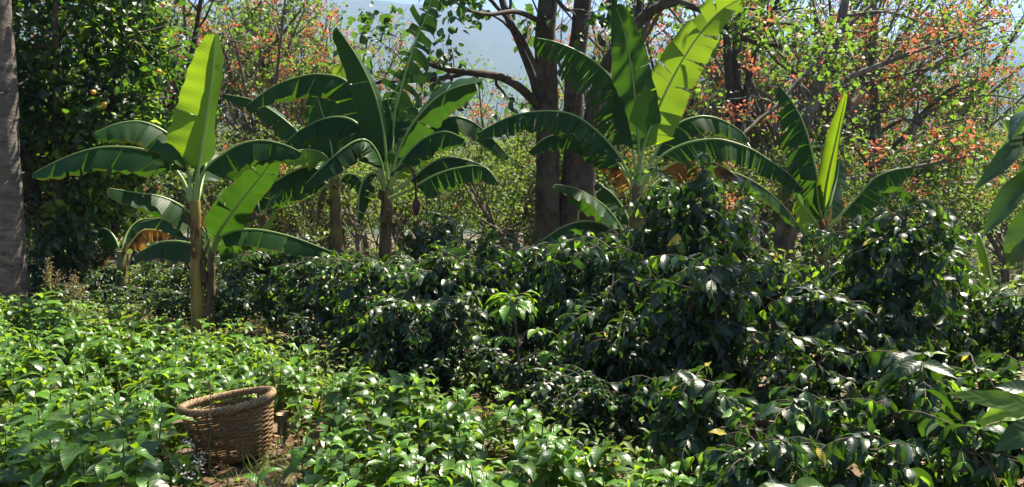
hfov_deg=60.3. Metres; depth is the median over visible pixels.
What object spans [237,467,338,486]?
coffee seedling
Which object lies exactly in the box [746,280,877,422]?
coffee shrub
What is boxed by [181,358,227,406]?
coffee seedling
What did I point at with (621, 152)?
coral tree
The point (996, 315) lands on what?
coffee shrub
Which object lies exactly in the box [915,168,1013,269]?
coral tree
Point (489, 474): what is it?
coffee seedling
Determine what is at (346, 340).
coffee shrub
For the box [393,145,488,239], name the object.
coral tree
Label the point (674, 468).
coffee seedling
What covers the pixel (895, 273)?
coffee shrub
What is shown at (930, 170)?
coral tree
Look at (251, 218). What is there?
coral tree
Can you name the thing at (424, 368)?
coffee shrub
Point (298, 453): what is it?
coffee seedling
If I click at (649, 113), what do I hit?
banana plant
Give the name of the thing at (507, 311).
coffee sapling
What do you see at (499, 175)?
coral tree
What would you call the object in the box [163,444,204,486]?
coffee seedling
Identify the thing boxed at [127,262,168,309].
coffee shrub
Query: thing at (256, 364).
coffee seedling
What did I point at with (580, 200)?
banana plant
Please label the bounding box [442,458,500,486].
coffee seedling
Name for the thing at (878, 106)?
coral tree
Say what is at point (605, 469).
coffee seedling
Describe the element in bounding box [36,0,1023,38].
sky
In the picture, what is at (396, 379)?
coffee seedling
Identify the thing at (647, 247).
coffee shrub
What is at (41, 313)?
coffee seedling
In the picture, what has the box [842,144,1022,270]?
coral tree
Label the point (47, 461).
coffee seedling
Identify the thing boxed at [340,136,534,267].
coral tree
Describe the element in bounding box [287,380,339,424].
coffee seedling
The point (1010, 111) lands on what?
coral tree
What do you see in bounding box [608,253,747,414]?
coffee shrub
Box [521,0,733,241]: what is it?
coral tree
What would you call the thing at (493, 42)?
mountain
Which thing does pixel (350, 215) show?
coral tree
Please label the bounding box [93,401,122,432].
coffee seedling
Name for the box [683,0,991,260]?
coral tree
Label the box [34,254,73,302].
grass tuft
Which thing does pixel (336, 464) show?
coffee seedling
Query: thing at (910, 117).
coral tree
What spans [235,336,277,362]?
coffee seedling
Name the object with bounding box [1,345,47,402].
coffee seedling
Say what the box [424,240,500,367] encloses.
coffee shrub
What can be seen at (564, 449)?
coffee seedling
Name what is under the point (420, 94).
coral tree
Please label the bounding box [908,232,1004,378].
coffee shrub
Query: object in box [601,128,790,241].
coral tree
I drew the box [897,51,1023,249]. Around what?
coral tree
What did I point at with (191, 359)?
coffee seedling
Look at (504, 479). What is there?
coffee seedling
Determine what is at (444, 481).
coffee seedling
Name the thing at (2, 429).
coffee seedling
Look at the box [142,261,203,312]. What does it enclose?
coffee shrub
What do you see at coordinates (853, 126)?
coral tree
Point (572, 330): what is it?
coffee shrub
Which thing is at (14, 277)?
shade tree
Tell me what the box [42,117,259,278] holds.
coral tree
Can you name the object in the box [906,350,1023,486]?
coffee shrub
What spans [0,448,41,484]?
coffee seedling
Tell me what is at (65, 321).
coffee seedling
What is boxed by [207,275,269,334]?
coffee shrub
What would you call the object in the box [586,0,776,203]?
coral tree
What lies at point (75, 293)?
grass tuft
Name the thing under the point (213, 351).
coffee seedling
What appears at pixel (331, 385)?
coffee seedling
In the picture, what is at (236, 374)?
coffee seedling
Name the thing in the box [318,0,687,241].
double trunk tree
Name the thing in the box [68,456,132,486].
coffee seedling
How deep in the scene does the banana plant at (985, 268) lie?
8.06 m
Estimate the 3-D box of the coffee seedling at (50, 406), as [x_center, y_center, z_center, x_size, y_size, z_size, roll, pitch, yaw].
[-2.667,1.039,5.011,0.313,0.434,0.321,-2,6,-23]
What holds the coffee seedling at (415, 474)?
on the ground
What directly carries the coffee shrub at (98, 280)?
on the ground
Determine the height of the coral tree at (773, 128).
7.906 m
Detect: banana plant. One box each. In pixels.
[32,33,302,340]
[91,218,170,304]
[107,162,335,331]
[203,210,281,314]
[222,64,363,279]
[245,0,509,262]
[254,190,307,269]
[476,0,802,248]
[542,182,629,245]
[775,86,913,298]
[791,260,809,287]
[975,104,1023,267]
[976,233,1020,299]
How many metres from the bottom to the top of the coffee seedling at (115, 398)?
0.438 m
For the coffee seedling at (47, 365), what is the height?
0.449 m
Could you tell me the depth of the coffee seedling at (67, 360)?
7.17 m
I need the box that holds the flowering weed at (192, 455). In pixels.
[178,438,206,486]
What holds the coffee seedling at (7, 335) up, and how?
on the ground
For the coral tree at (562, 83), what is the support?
on the ground
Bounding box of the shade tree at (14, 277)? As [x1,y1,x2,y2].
[0,0,31,313]
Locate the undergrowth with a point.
(1017, 280)
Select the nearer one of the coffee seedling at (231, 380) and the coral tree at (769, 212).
the coffee seedling at (231, 380)
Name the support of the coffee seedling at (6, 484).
on the ground
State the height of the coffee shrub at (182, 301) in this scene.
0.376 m
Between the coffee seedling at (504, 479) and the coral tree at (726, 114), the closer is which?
the coffee seedling at (504, 479)
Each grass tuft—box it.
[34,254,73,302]
[61,269,90,315]
[241,312,274,351]
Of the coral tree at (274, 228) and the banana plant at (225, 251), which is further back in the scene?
the coral tree at (274, 228)
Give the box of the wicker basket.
[176,386,276,465]
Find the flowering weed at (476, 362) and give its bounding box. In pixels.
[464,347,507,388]
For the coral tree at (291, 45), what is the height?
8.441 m
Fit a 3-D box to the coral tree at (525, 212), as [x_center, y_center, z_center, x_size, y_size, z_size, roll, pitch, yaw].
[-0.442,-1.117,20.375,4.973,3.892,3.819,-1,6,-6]
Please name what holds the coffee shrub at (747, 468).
on the ground
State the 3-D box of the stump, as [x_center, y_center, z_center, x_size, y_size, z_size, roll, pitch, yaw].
[-1.417,1.135,5.444,0.082,0.181,0.074,0,6,0]
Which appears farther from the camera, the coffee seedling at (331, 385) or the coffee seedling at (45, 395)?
the coffee seedling at (331, 385)
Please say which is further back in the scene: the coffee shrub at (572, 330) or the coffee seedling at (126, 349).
the coffee seedling at (126, 349)
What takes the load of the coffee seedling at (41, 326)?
on the ground
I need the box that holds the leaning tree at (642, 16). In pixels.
[579,0,886,241]
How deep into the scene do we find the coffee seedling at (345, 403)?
5.09 m
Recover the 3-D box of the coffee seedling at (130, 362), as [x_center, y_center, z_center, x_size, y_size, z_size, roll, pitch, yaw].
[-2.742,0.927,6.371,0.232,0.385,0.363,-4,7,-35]
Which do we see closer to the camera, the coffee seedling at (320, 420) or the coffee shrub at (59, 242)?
the coffee seedling at (320, 420)
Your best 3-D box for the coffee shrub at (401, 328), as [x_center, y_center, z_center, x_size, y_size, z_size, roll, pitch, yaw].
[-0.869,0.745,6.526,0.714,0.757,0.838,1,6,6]
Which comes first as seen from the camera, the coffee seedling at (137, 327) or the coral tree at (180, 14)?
the coffee seedling at (137, 327)
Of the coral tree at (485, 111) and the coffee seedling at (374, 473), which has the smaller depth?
the coffee seedling at (374, 473)
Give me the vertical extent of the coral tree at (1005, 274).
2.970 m
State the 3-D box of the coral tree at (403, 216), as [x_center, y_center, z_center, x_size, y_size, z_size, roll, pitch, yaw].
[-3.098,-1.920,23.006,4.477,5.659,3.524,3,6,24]
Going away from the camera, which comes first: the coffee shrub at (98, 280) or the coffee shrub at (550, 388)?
the coffee shrub at (550, 388)
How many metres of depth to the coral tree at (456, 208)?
14.85 m
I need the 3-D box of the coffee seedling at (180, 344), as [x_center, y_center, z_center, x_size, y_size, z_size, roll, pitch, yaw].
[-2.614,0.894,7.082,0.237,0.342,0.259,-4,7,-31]
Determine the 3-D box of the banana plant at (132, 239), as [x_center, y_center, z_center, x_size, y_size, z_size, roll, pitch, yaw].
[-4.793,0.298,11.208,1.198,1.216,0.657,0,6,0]
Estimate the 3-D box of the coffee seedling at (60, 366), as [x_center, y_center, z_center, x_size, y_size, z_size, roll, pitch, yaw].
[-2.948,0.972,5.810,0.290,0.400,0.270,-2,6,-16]
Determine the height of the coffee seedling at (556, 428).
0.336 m
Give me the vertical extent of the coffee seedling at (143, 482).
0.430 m
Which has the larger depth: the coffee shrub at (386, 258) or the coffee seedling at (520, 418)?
the coffee shrub at (386, 258)
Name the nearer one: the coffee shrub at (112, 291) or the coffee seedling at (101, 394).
the coffee seedling at (101, 394)
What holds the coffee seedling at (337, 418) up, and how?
on the ground
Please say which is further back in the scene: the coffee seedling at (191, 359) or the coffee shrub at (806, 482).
the coffee seedling at (191, 359)
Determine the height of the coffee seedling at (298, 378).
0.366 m
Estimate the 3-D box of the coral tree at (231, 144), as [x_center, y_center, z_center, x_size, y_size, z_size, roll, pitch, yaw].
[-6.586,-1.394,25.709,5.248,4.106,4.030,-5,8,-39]
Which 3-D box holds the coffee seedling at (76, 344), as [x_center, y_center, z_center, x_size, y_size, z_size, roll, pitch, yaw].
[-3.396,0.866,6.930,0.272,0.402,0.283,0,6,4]
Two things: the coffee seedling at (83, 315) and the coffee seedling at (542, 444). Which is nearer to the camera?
the coffee seedling at (542, 444)
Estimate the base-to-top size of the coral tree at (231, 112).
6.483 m
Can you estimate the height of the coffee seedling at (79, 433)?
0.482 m
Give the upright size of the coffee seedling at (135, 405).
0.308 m
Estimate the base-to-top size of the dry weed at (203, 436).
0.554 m
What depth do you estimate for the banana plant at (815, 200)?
9.15 m
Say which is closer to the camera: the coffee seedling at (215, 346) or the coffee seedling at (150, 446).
the coffee seedling at (150, 446)
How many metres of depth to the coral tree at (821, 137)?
18.99 m
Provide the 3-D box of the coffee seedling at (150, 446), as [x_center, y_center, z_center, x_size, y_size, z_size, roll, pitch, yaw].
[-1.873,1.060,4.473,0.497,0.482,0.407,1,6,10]
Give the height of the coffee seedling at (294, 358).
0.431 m
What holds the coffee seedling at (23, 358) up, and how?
on the ground
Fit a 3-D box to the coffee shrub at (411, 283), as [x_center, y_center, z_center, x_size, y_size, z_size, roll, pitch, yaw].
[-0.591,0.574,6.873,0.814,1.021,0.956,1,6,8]
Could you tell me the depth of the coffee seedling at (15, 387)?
5.72 m
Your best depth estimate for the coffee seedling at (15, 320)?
8.01 m
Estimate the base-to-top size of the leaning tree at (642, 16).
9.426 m
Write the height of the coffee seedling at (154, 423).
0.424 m
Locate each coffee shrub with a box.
[23,285,67,310]
[26,230,79,305]
[27,215,115,290]
[52,284,108,310]
[78,265,135,312]
[91,284,151,315]
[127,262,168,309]
[132,288,189,320]
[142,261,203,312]
[164,292,204,322]
[204,279,238,327]
[204,293,259,326]
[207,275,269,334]
[215,254,274,313]
[224,249,297,318]
[248,263,297,334]
[259,254,348,335]
[263,231,332,305]
[277,312,326,357]
[280,238,352,314]
[288,251,367,350]
[317,332,380,372]
[318,251,401,364]
[339,248,381,316]
[339,255,435,354]
[339,293,441,388]
[378,250,491,376]
[379,250,415,269]
[392,223,460,269]
[397,353,475,402]
[404,287,498,387]
[416,212,497,295]
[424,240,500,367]
[428,250,528,362]
[461,343,516,399]
[462,228,518,292]
[482,248,533,352]
[490,237,538,313]
[494,232,594,362]
[504,348,568,403]
[515,368,610,438]
[517,244,608,354]
[531,236,593,362]
[542,229,650,351]
[543,291,651,407]
[547,364,642,458]
[559,236,685,413]
[560,298,671,433]
[573,227,621,284]
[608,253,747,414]
[615,165,721,365]
[616,372,681,452]
[626,237,668,339]
[629,236,799,416]
[636,150,757,348]
[638,361,772,486]
[684,426,831,486]
[709,188,790,331]
[729,246,820,384]
[731,321,869,437]
[745,386,892,486]
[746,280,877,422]
[758,477,844,486]
[781,220,850,350]
[804,418,933,486]
[812,297,946,424]
[817,212,896,345]
[823,186,989,391]
[828,337,980,486]
[884,408,1023,486]
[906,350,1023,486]
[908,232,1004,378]
[912,304,981,383]
[945,286,1023,372]
[946,380,1023,451]
[951,289,1023,378]
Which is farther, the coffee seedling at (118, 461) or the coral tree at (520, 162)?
the coral tree at (520, 162)
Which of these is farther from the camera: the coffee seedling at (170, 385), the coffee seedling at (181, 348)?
the coffee seedling at (181, 348)
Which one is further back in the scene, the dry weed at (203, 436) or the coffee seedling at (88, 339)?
the coffee seedling at (88, 339)
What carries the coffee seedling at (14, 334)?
on the ground
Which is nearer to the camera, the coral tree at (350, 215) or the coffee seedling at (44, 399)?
the coffee seedling at (44, 399)
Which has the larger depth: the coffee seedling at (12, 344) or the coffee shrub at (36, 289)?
the coffee shrub at (36, 289)
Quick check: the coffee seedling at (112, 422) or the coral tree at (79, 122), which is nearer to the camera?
the coffee seedling at (112, 422)
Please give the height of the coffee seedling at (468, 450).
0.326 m
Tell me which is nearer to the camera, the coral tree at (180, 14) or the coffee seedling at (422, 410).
the coffee seedling at (422, 410)
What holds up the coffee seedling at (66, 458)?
on the ground
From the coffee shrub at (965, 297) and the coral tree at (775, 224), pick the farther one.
the coral tree at (775, 224)
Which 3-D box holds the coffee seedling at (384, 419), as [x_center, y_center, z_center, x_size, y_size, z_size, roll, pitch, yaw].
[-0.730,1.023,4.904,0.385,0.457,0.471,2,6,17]
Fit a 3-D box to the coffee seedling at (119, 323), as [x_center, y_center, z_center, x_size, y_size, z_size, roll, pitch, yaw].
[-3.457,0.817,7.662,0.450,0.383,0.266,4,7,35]
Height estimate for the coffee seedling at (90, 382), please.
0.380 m
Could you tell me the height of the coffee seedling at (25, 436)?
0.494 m
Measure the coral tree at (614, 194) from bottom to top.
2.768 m
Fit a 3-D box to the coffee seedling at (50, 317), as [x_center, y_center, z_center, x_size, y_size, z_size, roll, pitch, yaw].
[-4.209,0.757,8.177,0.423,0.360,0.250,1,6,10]
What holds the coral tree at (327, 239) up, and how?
on the ground
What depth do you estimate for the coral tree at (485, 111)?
24.22 m
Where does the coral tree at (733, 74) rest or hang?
on the ground
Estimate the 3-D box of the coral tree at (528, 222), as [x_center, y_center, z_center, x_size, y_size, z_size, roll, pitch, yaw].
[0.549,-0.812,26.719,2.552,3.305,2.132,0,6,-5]
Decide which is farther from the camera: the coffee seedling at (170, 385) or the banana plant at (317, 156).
the banana plant at (317, 156)
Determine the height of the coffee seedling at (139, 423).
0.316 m
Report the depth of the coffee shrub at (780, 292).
6.41 m
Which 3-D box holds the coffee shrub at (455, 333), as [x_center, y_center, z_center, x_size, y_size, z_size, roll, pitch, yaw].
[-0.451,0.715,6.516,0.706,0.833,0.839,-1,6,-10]
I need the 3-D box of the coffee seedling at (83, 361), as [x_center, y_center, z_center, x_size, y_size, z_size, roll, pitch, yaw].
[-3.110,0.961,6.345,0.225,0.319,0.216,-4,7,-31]
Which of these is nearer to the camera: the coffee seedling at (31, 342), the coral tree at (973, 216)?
the coffee seedling at (31, 342)
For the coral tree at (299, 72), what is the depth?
18.14 m
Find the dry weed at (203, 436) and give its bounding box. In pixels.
[191,380,214,476]
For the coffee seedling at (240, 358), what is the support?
on the ground
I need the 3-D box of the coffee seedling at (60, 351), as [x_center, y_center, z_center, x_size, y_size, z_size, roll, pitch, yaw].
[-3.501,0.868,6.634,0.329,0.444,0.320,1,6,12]
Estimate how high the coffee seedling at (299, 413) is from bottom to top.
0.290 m
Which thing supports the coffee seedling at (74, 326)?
on the ground
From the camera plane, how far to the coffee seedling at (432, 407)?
5.13 m
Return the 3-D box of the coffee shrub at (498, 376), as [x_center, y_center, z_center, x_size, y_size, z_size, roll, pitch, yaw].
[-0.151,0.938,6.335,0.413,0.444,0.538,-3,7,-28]
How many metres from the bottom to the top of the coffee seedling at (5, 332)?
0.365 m
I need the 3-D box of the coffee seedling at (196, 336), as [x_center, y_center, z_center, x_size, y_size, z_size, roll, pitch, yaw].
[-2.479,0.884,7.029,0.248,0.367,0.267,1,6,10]
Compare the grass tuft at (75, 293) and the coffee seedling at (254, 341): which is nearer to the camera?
the coffee seedling at (254, 341)
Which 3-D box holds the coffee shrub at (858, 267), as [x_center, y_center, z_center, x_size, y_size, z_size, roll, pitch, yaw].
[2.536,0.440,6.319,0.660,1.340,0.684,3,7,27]
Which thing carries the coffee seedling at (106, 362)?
on the ground
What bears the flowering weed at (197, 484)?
on the ground
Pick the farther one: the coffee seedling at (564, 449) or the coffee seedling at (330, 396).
the coffee seedling at (330, 396)
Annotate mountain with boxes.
[20,0,1023,129]
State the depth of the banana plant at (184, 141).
8.19 m
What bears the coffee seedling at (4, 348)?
on the ground
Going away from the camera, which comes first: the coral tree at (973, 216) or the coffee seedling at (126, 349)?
the coffee seedling at (126, 349)
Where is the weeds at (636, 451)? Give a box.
[13,295,863,486]
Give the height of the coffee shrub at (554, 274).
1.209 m
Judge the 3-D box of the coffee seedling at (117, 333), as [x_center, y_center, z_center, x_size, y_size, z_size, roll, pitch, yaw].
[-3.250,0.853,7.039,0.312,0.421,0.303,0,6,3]
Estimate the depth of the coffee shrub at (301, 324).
7.46 m
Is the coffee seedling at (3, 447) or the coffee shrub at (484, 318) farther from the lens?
the coffee shrub at (484, 318)
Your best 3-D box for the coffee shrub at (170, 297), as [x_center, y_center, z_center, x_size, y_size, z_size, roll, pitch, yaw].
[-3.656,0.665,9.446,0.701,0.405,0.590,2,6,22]
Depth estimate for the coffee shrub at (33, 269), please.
11.39 m
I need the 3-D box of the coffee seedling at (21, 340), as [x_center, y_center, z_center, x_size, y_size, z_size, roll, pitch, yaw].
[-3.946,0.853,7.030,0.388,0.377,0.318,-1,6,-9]
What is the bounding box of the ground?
[0,233,1023,486]
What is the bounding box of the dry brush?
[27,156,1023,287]
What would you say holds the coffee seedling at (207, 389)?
on the ground
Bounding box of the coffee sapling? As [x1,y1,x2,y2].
[472,289,565,404]
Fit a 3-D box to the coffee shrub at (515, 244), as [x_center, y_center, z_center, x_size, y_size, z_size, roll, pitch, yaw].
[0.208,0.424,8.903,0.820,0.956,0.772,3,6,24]
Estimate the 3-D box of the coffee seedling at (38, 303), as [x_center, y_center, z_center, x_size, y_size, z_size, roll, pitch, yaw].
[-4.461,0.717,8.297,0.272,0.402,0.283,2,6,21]
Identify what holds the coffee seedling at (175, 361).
on the ground
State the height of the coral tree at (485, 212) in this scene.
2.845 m
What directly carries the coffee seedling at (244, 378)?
on the ground
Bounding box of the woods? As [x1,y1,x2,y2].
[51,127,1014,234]
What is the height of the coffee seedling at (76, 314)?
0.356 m
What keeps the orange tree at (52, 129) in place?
on the ground
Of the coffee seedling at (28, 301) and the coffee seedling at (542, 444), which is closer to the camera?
the coffee seedling at (542, 444)
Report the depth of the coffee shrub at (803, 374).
5.14 m
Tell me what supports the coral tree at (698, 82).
on the ground
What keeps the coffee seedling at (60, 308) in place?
on the ground
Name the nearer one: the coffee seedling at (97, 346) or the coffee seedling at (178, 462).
the coffee seedling at (178, 462)
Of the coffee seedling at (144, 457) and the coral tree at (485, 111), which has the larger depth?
the coral tree at (485, 111)
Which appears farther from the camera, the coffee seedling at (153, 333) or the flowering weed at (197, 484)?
the coffee seedling at (153, 333)
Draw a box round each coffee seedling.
[0,303,15,331]
[0,308,27,342]
[0,316,13,344]
[0,318,14,342]
[0,326,18,353]
[0,328,36,356]
[0,336,29,376]
[0,339,10,365]
[0,350,31,376]
[0,354,27,404]
[0,359,42,411]
[0,399,38,450]
[0,402,12,432]
[0,416,21,445]
[0,423,68,486]
[0,426,30,486]
[0,426,38,466]
[0,429,99,486]
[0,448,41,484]
[0,469,21,486]
[1,322,20,345]
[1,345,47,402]
[2,295,33,329]
[2,408,78,469]
[6,399,65,456]
[9,297,50,335]
[11,306,27,337]
[12,341,34,364]
[12,388,72,438]
[13,330,57,373]
[13,370,63,426]
[15,313,57,346]
[15,331,59,361]
[18,341,65,401]
[19,299,54,337]
[21,328,67,376]
[21,370,76,430]
[24,304,62,343]
[30,432,115,486]
[31,288,62,326]
[31,372,72,427]
[39,361,83,403]
[42,303,67,319]
[42,305,70,324]
[44,314,85,349]
[46,311,85,362]
[48,386,111,422]
[49,304,100,327]
[49,306,68,341]
[52,324,82,361]
[52,361,111,410]
[53,326,77,365]
[53,398,104,464]
[54,313,86,340]
[56,369,82,397]
[56,473,77,486]
[59,322,94,360]
[60,329,97,361]
[63,390,116,448]
[64,405,121,484]
[66,301,99,335]
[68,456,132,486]
[70,340,126,390]
[71,356,92,387]
[73,335,111,374]
[73,390,148,447]
[73,447,105,486]
[79,315,108,339]
[80,364,128,408]
[80,387,110,426]
[84,335,121,388]
[85,323,123,366]
[86,430,168,486]
[87,338,131,391]
[89,372,113,407]
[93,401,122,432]
[95,300,134,334]
[96,314,134,343]
[96,402,195,486]
[102,353,154,406]
[105,323,129,360]
[109,430,139,467]
[111,391,160,435]
[114,330,150,378]
[117,346,149,395]
[117,370,168,422]
[118,309,151,348]
[119,405,175,450]
[121,387,188,460]
[122,333,151,372]
[126,335,171,380]
[126,399,163,446]
[131,327,158,357]
[132,338,175,385]
[136,473,165,486]
[138,347,188,405]
[139,316,175,363]
[142,361,165,394]
[147,363,203,404]
[152,364,194,418]
[162,319,214,366]
[163,356,193,395]
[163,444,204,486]
[165,317,194,347]
[166,337,176,358]
[166,339,208,377]
[172,346,216,391]
[172,379,206,438]
[176,335,194,361]
[181,333,213,365]
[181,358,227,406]
[187,375,229,403]
[191,331,235,372]
[192,353,229,397]
[197,343,232,383]
[214,374,254,406]
[217,355,258,391]
[220,318,256,357]
[220,358,260,397]
[222,338,239,370]
[231,372,256,400]
[233,340,274,379]
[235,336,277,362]
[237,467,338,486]
[238,336,269,375]
[239,345,275,387]
[243,345,285,376]
[250,350,299,418]
[262,354,302,384]
[272,424,347,486]
[273,361,319,413]
[275,367,297,404]
[285,396,319,435]
[287,339,329,394]
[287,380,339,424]
[295,366,319,399]
[301,451,377,486]
[314,439,367,486]
[316,396,345,435]
[317,374,340,412]
[318,373,366,431]
[323,405,373,462]
[324,467,374,486]
[325,367,379,430]
[326,420,378,479]
[328,372,392,433]
[333,401,371,441]
[333,471,361,486]
[341,385,414,459]
[342,362,377,412]
[344,443,399,486]
[363,431,428,486]
[366,439,422,486]
[367,416,421,477]
[368,391,406,439]
[372,369,430,430]
[383,464,441,486]
[392,409,452,463]
[399,373,439,430]
[402,390,446,447]
[416,395,454,449]
[416,411,479,477]
[422,462,454,486]
[423,434,504,485]
[427,480,444,486]
[434,391,489,461]
[441,424,485,475]
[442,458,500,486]
[443,386,478,430]
[449,384,515,450]
[449,477,477,486]
[451,460,499,486]
[485,399,542,460]
[492,452,546,486]
[495,417,559,486]
[517,423,569,472]
[518,436,576,486]
[529,439,586,486]
[543,437,583,486]
[562,428,590,473]
[575,450,615,486]
[576,433,633,486]
[589,472,648,486]
[616,479,640,486]
[626,455,677,486]
[644,461,695,486]
[680,465,711,486]
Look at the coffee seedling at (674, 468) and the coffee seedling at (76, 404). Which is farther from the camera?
the coffee seedling at (76, 404)
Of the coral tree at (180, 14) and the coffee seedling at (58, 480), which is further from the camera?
the coral tree at (180, 14)
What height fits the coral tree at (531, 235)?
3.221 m
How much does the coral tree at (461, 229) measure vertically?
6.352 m
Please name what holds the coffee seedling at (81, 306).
on the ground
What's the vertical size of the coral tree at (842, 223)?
2.666 m
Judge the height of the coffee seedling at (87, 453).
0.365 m
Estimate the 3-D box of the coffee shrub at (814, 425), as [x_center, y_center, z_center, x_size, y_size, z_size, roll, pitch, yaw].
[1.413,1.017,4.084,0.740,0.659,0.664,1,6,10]
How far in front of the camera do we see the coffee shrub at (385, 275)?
7.03 m
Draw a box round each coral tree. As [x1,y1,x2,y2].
[20,70,147,261]
[21,0,325,220]
[22,35,225,242]
[23,1,279,202]
[23,70,77,261]
[25,185,72,258]
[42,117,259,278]
[67,0,311,271]
[116,169,185,277]
[126,116,304,275]
[143,123,344,233]
[148,0,272,265]
[154,0,351,254]
[205,0,401,232]
[208,0,425,245]
[216,127,355,227]
[218,0,338,228]
[225,0,429,247]
[253,162,405,261]
[255,164,356,243]
[282,162,404,262]
[329,52,443,254]
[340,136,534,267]
[340,161,379,260]
[364,64,480,252]
[365,187,421,245]
[392,155,523,246]
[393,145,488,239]
[405,116,562,248]
[419,106,493,220]
[424,55,563,248]
[428,125,493,242]
[446,139,530,263]
[452,48,598,245]
[458,135,534,239]
[467,135,560,262]
[484,141,610,231]
[491,125,671,232]
[507,160,611,245]
[513,187,534,240]
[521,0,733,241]
[532,170,659,240]
[555,14,756,206]
[558,0,865,263]
[559,128,776,244]
[584,29,759,160]
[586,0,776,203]
[595,136,687,234]
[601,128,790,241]
[651,37,794,241]
[655,0,974,264]
[659,117,767,201]
[660,0,938,263]
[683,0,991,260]
[698,0,803,264]
[705,133,765,265]
[706,0,1023,262]
[733,0,915,255]
[746,146,817,229]
[750,139,966,291]
[751,20,931,256]
[756,168,845,254]
[767,0,1023,261]
[771,129,908,245]
[782,96,993,287]
[804,27,953,234]
[822,0,1023,249]
[824,36,1007,268]
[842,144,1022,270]
[846,146,966,227]
[848,111,1022,285]
[875,134,1007,281]
[890,117,1022,263]
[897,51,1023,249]
[899,165,1010,279]
[904,126,1023,288]
[905,74,1023,264]
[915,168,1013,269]
[919,89,1014,225]
[969,54,1023,173]
[984,170,1023,281]
[989,130,1023,218]
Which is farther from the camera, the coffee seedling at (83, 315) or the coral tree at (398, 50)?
the coral tree at (398, 50)
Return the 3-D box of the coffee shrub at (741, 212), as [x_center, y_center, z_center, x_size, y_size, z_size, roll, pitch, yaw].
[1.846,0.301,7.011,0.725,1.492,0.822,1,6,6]
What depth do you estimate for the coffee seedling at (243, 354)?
6.45 m
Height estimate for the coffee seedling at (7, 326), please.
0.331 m
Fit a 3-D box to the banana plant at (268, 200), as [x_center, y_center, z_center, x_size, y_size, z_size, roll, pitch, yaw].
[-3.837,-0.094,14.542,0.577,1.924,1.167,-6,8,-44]
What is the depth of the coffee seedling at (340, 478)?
3.92 m
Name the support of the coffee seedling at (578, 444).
on the ground
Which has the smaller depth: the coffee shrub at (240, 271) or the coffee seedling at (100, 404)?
the coffee seedling at (100, 404)
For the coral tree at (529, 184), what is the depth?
23.43 m
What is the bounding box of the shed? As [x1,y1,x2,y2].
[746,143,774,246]
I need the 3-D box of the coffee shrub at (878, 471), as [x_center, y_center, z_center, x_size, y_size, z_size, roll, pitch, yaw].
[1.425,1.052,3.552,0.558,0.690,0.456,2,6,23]
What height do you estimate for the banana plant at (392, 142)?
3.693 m
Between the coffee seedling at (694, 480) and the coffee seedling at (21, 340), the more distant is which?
the coffee seedling at (21, 340)
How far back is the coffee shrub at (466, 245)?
10.17 m
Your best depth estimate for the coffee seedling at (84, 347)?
6.32 m
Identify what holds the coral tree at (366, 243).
on the ground
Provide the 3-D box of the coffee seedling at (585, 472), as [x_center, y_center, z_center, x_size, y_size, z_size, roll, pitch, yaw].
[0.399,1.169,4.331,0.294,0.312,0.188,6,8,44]
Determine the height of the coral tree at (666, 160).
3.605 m
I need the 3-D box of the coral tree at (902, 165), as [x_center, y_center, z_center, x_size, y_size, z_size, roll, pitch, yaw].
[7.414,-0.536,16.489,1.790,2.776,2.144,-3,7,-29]
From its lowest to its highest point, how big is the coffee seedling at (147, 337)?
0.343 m
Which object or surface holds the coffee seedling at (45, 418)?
on the ground
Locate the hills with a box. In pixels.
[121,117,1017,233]
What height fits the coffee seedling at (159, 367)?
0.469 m
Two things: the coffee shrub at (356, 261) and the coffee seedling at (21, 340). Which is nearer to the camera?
the coffee seedling at (21, 340)
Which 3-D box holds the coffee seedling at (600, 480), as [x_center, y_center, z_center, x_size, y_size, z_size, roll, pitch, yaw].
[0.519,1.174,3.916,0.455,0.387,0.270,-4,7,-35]
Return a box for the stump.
[275,412,288,434]
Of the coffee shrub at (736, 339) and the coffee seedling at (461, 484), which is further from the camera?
the coffee shrub at (736, 339)
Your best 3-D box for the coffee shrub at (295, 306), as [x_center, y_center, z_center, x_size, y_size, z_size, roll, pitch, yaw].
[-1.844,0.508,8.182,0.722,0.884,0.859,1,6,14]
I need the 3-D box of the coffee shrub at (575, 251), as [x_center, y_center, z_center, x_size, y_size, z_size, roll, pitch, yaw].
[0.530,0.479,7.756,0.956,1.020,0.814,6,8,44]
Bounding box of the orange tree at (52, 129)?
[0,0,275,308]
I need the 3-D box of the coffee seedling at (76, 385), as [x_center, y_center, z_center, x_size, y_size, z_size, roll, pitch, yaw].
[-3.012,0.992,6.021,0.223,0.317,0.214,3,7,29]
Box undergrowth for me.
[27,232,1023,309]
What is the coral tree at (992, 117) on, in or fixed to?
on the ground
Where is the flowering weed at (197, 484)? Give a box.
[176,457,209,486]
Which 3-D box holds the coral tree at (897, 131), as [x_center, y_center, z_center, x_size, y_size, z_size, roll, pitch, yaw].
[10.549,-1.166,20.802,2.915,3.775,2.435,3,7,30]

